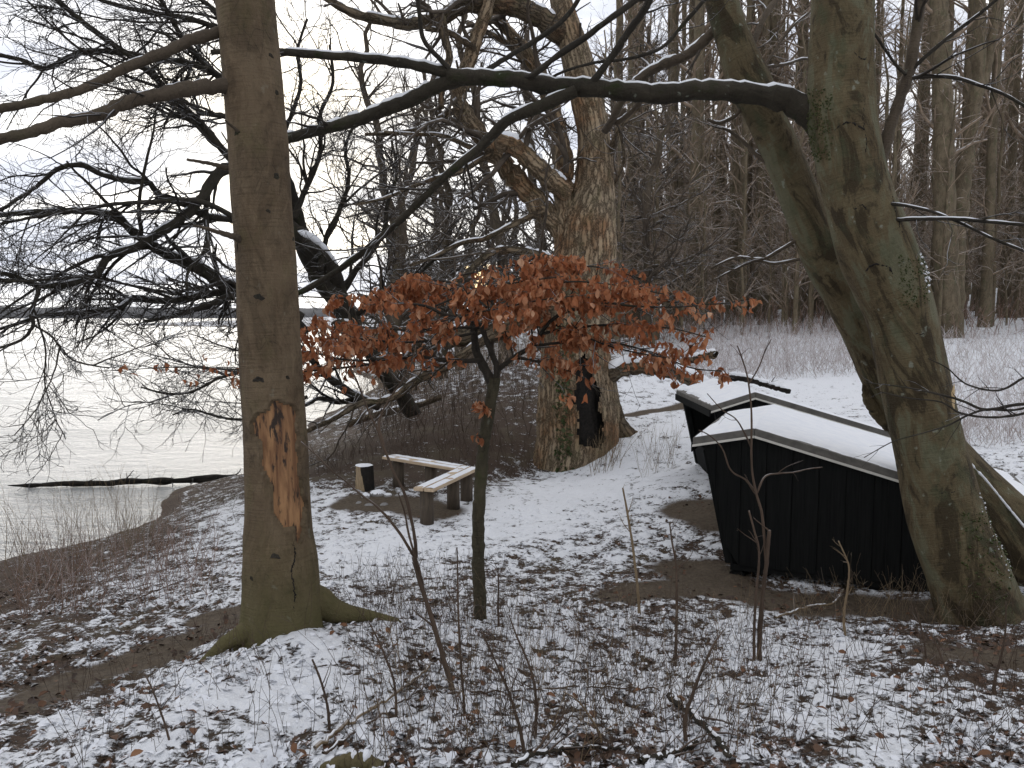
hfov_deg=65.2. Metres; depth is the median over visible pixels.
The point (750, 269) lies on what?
young tree
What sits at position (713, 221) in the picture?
young tree
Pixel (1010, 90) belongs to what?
forest beech
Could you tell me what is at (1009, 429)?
snowy brush
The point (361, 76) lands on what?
spreading tree
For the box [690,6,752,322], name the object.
forest beech
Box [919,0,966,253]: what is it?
forest beech
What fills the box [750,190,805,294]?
young tree
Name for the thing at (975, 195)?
forest beech
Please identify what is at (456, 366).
undergrowth
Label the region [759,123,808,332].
young tree
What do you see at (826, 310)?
forest beech
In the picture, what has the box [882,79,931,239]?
young tree
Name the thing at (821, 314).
undergrowth
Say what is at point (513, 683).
undergrowth
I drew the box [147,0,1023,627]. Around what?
mossy beech
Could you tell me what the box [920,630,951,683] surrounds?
bare shoot
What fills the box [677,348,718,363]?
fallen log
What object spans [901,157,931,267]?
young tree
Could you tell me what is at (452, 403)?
undergrowth
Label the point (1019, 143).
forest beech
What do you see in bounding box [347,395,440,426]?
fallen branch
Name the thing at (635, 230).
forest beech
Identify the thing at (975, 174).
forest beech
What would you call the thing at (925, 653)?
bare shoot
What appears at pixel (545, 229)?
spreading tree
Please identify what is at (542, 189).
spreading tree
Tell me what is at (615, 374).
fallen limb
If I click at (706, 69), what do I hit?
forest beech
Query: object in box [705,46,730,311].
forest beech
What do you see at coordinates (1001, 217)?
young tree
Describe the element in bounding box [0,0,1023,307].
sky
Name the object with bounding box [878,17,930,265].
young tree
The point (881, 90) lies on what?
forest beech
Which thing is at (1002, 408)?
overhanging branch
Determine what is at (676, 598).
bare shoot
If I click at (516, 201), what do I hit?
spreading tree
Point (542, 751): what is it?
fallen branch
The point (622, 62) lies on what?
forest beech
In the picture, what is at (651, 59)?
forest beech
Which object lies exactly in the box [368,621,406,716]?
bare shoot
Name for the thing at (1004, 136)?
forest beech
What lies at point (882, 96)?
forest beech
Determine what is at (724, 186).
forest beech
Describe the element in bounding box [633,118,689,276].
young tree
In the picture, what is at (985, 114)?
forest beech
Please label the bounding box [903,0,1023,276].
forest beech
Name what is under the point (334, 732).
fallen branch
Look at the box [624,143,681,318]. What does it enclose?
young tree
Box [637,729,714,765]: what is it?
fallen branch
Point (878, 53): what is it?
young tree
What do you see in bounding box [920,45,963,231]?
forest beech
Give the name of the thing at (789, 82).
forest beech
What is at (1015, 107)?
forest beech
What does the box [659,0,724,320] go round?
forest beech
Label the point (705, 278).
young tree
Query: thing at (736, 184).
forest beech
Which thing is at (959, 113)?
forest beech
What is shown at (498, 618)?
bare shoot
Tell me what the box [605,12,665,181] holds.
forest beech
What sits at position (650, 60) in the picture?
forest beech
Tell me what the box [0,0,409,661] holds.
beech tree
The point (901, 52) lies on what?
forest beech
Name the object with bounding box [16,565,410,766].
undergrowth
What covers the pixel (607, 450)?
undergrowth
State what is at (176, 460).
water
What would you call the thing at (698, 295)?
young tree
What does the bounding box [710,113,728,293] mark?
forest beech
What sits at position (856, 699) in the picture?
undergrowth
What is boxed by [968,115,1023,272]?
young tree
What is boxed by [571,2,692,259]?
spreading tree
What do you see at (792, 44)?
forest beech
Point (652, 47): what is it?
spreading tree
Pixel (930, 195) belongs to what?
young tree
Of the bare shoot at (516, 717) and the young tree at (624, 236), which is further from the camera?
the young tree at (624, 236)
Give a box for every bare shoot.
[137,664,190,739]
[312,659,331,729]
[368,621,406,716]
[437,547,469,713]
[481,630,524,751]
[484,553,504,626]
[503,604,537,737]
[563,685,601,742]
[618,484,640,613]
[666,512,693,665]
[683,606,723,743]
[831,537,852,635]
[910,608,928,658]
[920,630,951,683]
[988,601,1015,695]
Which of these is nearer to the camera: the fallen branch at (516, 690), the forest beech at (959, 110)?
the fallen branch at (516, 690)
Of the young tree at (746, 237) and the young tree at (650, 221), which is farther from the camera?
the young tree at (650, 221)
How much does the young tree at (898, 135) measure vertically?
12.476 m
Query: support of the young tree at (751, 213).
on the ground
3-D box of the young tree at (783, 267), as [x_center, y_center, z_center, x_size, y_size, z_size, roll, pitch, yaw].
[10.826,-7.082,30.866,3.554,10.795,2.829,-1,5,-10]
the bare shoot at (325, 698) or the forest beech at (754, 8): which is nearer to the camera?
the bare shoot at (325, 698)
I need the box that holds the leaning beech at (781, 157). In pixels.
[601,0,1023,586]
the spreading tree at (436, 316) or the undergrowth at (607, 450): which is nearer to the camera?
the undergrowth at (607, 450)
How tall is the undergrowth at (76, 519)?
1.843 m
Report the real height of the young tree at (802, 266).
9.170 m
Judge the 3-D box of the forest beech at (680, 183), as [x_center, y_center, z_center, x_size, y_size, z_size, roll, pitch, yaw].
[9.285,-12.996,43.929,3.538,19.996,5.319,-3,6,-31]
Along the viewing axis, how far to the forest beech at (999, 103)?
68.14 m
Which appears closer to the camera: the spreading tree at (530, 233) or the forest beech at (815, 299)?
the forest beech at (815, 299)
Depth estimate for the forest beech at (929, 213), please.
90.40 m
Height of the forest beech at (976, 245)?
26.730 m
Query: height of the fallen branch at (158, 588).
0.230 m
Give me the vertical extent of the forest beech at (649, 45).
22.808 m
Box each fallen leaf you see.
[114,700,123,707]
[130,749,142,756]
[140,703,151,708]
[189,727,196,734]
[290,742,296,752]
[508,739,515,748]
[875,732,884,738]
[977,749,991,755]
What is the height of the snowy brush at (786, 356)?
2.084 m
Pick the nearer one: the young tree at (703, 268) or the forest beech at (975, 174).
the young tree at (703, 268)
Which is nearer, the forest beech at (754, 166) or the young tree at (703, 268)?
the young tree at (703, 268)
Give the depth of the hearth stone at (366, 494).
11.95 m
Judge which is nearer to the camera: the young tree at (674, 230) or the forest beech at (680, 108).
the young tree at (674, 230)
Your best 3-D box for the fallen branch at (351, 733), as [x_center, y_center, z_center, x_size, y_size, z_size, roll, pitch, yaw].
[-0.518,1.509,3.584,0.256,0.248,0.882,1,5,16]
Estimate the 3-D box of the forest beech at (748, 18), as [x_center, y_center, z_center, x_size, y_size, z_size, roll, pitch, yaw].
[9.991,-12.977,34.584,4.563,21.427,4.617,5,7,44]
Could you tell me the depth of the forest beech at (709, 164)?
55.79 m
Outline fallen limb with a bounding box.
[608,347,708,385]
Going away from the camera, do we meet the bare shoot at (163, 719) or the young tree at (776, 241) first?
the bare shoot at (163, 719)
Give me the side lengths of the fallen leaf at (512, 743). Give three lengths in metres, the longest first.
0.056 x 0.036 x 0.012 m
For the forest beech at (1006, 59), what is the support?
on the ground
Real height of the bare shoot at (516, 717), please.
0.493 m
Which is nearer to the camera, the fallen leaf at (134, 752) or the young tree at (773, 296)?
the fallen leaf at (134, 752)
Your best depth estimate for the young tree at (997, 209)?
32.78 m
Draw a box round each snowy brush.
[663,311,855,378]
[941,321,1023,447]
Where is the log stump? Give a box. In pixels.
[355,463,374,491]
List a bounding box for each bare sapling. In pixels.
[301,345,455,694]
[699,333,822,660]
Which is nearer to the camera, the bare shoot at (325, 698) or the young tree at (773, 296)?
the bare shoot at (325, 698)
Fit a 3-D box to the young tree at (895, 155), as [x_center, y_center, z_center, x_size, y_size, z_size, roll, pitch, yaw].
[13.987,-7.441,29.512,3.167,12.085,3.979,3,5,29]
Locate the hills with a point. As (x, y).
(309, 312)
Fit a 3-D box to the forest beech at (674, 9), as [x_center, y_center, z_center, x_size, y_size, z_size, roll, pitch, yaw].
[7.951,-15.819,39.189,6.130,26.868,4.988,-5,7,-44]
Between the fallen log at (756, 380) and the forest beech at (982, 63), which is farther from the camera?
the forest beech at (982, 63)
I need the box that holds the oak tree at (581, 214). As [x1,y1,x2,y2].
[210,0,700,472]
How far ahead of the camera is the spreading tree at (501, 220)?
83.77 m
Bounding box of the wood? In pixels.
[655,130,1016,271]
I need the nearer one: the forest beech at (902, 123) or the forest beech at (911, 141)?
the forest beech at (902, 123)
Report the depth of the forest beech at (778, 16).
44.17 m
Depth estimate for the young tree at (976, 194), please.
42.61 m
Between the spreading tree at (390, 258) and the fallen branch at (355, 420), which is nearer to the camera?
the fallen branch at (355, 420)
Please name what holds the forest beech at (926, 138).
on the ground
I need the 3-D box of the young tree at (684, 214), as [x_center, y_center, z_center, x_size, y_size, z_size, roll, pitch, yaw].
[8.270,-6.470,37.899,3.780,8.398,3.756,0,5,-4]
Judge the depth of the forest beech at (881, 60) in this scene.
56.17 m
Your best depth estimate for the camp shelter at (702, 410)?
10.16 m
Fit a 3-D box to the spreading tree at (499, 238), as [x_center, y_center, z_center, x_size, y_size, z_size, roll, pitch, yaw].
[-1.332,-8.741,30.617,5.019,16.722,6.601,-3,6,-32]
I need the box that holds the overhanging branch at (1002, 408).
[854,358,1023,466]
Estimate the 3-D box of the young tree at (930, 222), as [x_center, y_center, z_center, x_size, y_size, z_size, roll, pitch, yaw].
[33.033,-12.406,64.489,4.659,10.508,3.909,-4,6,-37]
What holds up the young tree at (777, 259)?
on the ground
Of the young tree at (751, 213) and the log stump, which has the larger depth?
the young tree at (751, 213)
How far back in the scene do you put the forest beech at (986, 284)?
32.23 m
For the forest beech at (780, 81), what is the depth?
51.70 m
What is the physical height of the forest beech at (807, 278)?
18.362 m
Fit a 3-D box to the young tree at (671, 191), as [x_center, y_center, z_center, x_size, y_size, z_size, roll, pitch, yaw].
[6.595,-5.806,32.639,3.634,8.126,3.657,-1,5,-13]
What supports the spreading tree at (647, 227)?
on the ground
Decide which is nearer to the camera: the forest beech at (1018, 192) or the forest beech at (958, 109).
the forest beech at (1018, 192)
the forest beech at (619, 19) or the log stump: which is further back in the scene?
the forest beech at (619, 19)
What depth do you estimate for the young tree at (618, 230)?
28.65 m
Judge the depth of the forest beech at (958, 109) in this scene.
75.88 m
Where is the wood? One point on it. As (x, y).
(891, 166)
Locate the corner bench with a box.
[382,454,474,525]
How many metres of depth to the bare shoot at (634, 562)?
6.38 m
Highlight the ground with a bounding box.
[0,283,1023,767]
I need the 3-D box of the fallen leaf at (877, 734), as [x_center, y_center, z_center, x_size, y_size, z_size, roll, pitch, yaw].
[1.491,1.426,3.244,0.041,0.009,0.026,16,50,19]
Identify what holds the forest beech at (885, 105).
on the ground
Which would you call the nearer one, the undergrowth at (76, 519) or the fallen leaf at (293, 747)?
the fallen leaf at (293, 747)
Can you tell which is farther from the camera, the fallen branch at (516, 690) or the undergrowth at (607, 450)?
the undergrowth at (607, 450)
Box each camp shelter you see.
[675,378,890,473]
[691,404,1023,591]
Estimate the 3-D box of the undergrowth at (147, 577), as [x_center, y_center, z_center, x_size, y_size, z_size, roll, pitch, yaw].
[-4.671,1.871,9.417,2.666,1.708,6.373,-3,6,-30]
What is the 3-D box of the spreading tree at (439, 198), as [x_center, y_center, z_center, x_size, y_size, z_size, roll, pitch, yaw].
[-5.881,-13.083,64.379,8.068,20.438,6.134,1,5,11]
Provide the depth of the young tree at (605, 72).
34.16 m
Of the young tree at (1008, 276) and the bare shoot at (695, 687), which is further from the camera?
the young tree at (1008, 276)
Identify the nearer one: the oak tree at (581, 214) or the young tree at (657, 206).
the oak tree at (581, 214)
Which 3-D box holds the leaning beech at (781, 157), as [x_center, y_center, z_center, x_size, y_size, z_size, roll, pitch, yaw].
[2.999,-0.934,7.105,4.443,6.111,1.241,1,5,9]
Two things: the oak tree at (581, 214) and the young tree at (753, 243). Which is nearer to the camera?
the oak tree at (581, 214)
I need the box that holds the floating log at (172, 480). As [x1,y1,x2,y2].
[8,469,240,487]
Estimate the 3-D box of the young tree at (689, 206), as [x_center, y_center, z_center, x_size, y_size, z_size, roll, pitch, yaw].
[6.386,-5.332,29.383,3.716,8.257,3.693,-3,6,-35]
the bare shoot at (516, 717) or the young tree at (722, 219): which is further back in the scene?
the young tree at (722, 219)
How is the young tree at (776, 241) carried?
on the ground
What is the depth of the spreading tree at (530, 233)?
73.36 m
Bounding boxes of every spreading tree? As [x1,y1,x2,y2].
[304,48,497,411]
[307,0,438,390]
[345,114,454,350]
[353,2,515,379]
[377,218,427,324]
[379,157,475,354]
[380,79,478,326]
[391,36,497,370]
[401,100,469,313]
[409,0,550,365]
[421,143,526,357]
[453,163,546,342]
[455,0,573,350]
[463,198,487,268]
[468,164,524,305]
[474,74,627,350]
[483,89,567,277]
[519,193,552,262]
[521,121,576,254]
[547,26,662,236]
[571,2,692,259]
[606,51,739,344]
[610,2,688,318]
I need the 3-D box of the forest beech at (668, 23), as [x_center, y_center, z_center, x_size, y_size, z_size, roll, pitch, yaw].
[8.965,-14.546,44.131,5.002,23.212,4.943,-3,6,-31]
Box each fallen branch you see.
[127,569,191,601]
[313,666,437,748]
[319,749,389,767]
[322,664,433,754]
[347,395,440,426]
[447,661,659,694]
[511,707,621,767]
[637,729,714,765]
[666,692,737,757]
[775,585,844,618]
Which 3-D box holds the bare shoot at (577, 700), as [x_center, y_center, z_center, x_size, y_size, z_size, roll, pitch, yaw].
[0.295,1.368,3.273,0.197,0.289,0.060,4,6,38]
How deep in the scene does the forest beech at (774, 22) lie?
35.88 m
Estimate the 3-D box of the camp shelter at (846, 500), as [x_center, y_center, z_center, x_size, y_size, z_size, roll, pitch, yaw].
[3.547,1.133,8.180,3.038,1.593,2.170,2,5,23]
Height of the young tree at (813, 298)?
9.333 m
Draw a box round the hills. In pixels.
[0,307,378,317]
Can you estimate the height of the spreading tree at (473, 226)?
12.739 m
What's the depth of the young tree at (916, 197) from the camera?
41.11 m
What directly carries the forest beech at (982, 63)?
on the ground
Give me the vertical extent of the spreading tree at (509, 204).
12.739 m
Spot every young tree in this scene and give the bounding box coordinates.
[582,26,646,268]
[588,13,665,350]
[613,161,639,276]
[615,58,694,270]
[616,27,696,339]
[620,104,709,337]
[622,131,704,343]
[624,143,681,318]
[625,144,730,328]
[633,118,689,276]
[640,128,734,340]
[659,100,747,329]
[662,161,727,292]
[662,184,710,289]
[666,146,761,322]
[670,110,734,337]
[673,125,742,325]
[698,82,792,330]
[705,116,781,334]
[706,181,728,288]
[707,140,792,324]
[708,142,778,285]
[721,183,784,296]
[723,176,728,305]
[740,137,810,331]
[745,54,811,330]
[747,134,809,326]
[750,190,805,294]
[754,0,820,334]
[755,136,819,328]
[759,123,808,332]
[764,124,819,322]
[766,74,815,331]
[775,200,789,284]
[775,208,790,316]
[788,132,819,330]
[792,3,904,273]
[875,1,931,237]
[875,1,964,288]
[875,5,922,250]
[876,10,942,284]
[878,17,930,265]
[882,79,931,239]
[888,163,932,252]
[900,132,926,241]
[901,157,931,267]
[902,146,932,250]
[903,108,980,276]
[906,148,931,263]
[917,80,1004,325]
[925,173,931,261]
[929,74,1007,276]
[956,109,998,317]
[965,7,1023,325]
[966,127,1023,316]
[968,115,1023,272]
[969,186,1018,288]
[971,148,1021,317]
[971,181,1023,325]
[972,64,1023,296]
[972,156,1021,284]
[974,179,1023,319]
[980,90,1023,285]
[996,119,1020,300]
[1000,169,1023,288]
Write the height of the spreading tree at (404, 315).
12.102 m
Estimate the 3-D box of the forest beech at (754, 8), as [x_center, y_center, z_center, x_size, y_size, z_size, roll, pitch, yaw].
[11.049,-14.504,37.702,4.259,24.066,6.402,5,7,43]
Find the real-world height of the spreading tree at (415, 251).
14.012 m
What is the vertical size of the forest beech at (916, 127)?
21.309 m
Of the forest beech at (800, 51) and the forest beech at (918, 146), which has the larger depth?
the forest beech at (918, 146)
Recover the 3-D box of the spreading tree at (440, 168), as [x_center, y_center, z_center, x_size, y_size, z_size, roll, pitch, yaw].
[-2.950,-7.489,32.356,5.967,15.395,6.907,-4,6,-39]
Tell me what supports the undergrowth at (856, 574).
on the ground
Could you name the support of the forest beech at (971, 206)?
on the ground
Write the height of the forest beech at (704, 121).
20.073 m
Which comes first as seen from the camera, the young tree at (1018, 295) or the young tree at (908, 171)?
the young tree at (1018, 295)
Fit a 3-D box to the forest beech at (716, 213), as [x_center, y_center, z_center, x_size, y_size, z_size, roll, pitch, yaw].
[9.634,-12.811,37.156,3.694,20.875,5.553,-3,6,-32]
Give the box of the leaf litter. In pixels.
[0,444,1023,767]
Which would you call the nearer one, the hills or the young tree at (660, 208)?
the young tree at (660, 208)
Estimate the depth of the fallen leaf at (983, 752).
3.10 m
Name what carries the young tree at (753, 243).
on the ground
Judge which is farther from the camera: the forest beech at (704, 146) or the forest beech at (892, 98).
the forest beech at (704, 146)
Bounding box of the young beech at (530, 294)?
[116,232,761,620]
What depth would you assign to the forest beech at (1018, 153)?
44.51 m
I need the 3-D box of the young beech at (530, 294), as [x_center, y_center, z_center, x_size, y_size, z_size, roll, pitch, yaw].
[-0.499,0.325,5.853,4.889,2.960,1.757,0,5,0]
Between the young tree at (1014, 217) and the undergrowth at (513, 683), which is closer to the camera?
the undergrowth at (513, 683)
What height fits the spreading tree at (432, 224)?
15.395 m
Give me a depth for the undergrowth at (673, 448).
12.71 m
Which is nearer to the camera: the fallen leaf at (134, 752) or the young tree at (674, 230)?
the fallen leaf at (134, 752)
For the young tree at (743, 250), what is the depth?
30.31 m
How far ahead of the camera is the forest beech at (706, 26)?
34.51 m
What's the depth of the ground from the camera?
6.79 m
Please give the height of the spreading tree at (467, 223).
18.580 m
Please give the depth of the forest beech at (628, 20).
34.69 m
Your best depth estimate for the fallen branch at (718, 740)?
3.32 m
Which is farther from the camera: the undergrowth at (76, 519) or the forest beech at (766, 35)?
the forest beech at (766, 35)
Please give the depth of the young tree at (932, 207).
38.85 m
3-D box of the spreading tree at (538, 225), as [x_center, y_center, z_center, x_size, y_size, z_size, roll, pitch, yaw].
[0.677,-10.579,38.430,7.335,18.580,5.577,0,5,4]
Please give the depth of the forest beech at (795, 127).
47.63 m
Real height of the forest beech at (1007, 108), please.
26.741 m
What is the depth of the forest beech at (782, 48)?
52.22 m
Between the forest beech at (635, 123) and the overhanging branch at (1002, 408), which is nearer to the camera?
the overhanging branch at (1002, 408)
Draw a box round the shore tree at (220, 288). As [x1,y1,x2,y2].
[0,0,517,498]
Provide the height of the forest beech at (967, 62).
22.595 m
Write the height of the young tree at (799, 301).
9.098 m
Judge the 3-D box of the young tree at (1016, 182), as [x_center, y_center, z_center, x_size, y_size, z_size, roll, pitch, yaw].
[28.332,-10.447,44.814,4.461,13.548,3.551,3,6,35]
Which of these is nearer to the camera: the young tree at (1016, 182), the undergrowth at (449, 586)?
the undergrowth at (449, 586)
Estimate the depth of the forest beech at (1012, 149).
38.08 m
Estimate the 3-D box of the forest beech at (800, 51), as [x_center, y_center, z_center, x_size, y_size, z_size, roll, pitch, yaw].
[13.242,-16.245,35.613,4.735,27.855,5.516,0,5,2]
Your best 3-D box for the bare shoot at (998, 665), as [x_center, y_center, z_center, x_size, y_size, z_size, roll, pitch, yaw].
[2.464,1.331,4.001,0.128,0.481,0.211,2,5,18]
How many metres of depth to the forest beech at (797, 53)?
37.81 m
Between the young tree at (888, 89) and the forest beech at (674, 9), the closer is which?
the young tree at (888, 89)
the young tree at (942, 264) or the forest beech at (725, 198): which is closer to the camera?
the young tree at (942, 264)
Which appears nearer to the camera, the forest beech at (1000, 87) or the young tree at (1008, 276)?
the young tree at (1008, 276)
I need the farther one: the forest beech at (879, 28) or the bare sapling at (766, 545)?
the forest beech at (879, 28)
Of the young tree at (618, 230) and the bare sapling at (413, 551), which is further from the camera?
the young tree at (618, 230)
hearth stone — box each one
[361,492,369,497]
[370,489,385,496]
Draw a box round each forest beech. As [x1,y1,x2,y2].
[590,0,668,338]
[600,0,666,167]
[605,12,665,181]
[609,3,691,260]
[612,0,685,337]
[614,0,649,178]
[617,0,679,323]
[626,0,712,311]
[633,0,667,269]
[635,0,742,330]
[643,2,715,291]
[645,8,667,243]
[646,0,730,328]
[646,17,725,272]
[648,2,714,292]
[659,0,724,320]
[659,0,727,297]
[674,0,791,324]
[684,12,728,318]
[686,18,728,319]
[689,0,792,325]
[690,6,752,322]
[703,14,726,306]
[704,1,753,311]
[705,0,781,305]
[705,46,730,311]
[707,0,781,324]
[707,8,756,320]
[708,0,796,323]
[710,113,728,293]
[716,0,794,324]
[716,0,810,324]
[748,0,817,322]
[752,0,795,299]
[753,1,794,311]
[760,0,796,293]
[760,0,810,279]
[775,32,899,323]
[776,0,814,325]
[777,0,797,309]
[777,0,799,310]
[778,1,793,309]
[780,9,883,327]
[790,21,895,258]
[805,19,917,152]
[875,0,916,171]
[875,0,924,135]
[876,0,922,121]
[878,0,911,159]
[878,47,929,199]
[879,0,957,224]
[881,0,960,234]
[881,0,993,337]
[882,0,961,258]
[882,82,903,199]
[890,29,932,222]
[901,38,932,261]
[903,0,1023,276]
[905,0,984,298]
[905,0,1017,292]
[916,9,965,250]
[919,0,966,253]
[919,0,1023,327]
[919,23,1017,255]
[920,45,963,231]
[926,47,953,269]
[929,41,1010,294]
[952,0,1012,310]
[953,90,979,279]
[954,0,1023,329]
[954,56,976,180]
[955,0,1023,317]
[955,27,980,300]
[960,0,1023,313]
[960,1,1023,178]
[970,67,1023,317]
[971,0,1023,301]
[975,23,1007,190]
[976,12,1017,207]
[983,1,1023,219]
[990,1,1023,201]
[996,2,1023,287]
[998,72,1023,285]
[1009,83,1023,183]
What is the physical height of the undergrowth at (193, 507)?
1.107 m
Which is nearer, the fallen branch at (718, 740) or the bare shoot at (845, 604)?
the fallen branch at (718, 740)
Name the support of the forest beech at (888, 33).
on the ground
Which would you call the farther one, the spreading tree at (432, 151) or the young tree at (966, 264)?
the spreading tree at (432, 151)
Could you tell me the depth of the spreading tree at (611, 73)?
46.06 m
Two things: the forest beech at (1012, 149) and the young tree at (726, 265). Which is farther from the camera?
the young tree at (726, 265)
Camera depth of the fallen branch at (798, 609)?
6.47 m
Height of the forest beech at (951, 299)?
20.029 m
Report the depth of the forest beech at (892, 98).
32.35 m
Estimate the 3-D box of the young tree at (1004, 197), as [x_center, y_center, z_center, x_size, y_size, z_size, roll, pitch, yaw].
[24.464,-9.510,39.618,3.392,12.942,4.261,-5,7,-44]
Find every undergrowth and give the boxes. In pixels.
[0,458,191,577]
[0,481,241,621]
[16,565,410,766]
[107,467,243,543]
[309,419,533,477]
[331,539,487,623]
[331,544,775,767]
[336,331,539,413]
[355,346,538,443]
[587,418,642,475]
[612,289,1023,347]
[626,409,686,475]
[697,546,1023,766]
[779,552,1022,629]
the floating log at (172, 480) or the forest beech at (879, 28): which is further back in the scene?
the forest beech at (879, 28)
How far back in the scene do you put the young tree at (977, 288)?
41.00 m
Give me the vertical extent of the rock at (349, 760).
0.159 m
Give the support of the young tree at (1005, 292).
on the ground
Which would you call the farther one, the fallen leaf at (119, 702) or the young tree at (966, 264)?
the young tree at (966, 264)
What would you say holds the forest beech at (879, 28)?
on the ground
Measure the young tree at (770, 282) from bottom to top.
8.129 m
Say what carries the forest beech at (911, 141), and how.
on the ground
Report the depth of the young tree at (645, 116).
31.35 m
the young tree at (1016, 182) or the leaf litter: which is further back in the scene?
the young tree at (1016, 182)
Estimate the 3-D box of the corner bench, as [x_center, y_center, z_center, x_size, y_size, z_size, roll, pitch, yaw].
[-1.076,1.493,11.592,1.201,0.581,2.741,-2,5,-19]
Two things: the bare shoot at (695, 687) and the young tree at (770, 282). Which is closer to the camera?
the bare shoot at (695, 687)
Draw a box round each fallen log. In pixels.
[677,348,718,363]
[715,371,790,393]
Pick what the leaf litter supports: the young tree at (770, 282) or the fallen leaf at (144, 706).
the fallen leaf at (144, 706)
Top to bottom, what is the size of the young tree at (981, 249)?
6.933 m
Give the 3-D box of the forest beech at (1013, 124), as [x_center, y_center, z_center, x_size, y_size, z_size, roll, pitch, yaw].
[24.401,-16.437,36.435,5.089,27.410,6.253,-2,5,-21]
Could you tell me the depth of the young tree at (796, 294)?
29.91 m
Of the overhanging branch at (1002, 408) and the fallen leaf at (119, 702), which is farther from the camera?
the overhanging branch at (1002, 408)
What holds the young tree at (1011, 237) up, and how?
on the ground
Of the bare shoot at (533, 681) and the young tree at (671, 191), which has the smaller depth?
the bare shoot at (533, 681)
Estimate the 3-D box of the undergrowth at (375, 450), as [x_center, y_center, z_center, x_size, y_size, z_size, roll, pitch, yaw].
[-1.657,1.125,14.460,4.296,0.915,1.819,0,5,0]
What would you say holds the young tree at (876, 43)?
on the ground
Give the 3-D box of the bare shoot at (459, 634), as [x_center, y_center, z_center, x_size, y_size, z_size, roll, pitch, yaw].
[-0.231,1.161,3.767,0.148,0.832,0.225,-3,6,-33]
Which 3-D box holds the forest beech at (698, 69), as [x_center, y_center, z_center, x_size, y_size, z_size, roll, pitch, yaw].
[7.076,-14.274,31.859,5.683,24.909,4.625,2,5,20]
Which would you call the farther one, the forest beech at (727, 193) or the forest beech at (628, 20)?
the forest beech at (727, 193)
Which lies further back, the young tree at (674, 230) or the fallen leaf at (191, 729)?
the young tree at (674, 230)
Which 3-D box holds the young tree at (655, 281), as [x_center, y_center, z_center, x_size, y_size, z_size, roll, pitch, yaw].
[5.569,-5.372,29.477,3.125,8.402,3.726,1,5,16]
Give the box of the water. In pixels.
[0,318,401,560]
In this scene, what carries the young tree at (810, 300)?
on the ground
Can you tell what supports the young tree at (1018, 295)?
on the ground
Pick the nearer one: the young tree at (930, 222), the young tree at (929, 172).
the young tree at (929, 172)
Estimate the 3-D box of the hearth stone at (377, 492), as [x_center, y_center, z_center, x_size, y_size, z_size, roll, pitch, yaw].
[-2.019,1.656,12.062,0.258,0.135,0.187,0,5,0]

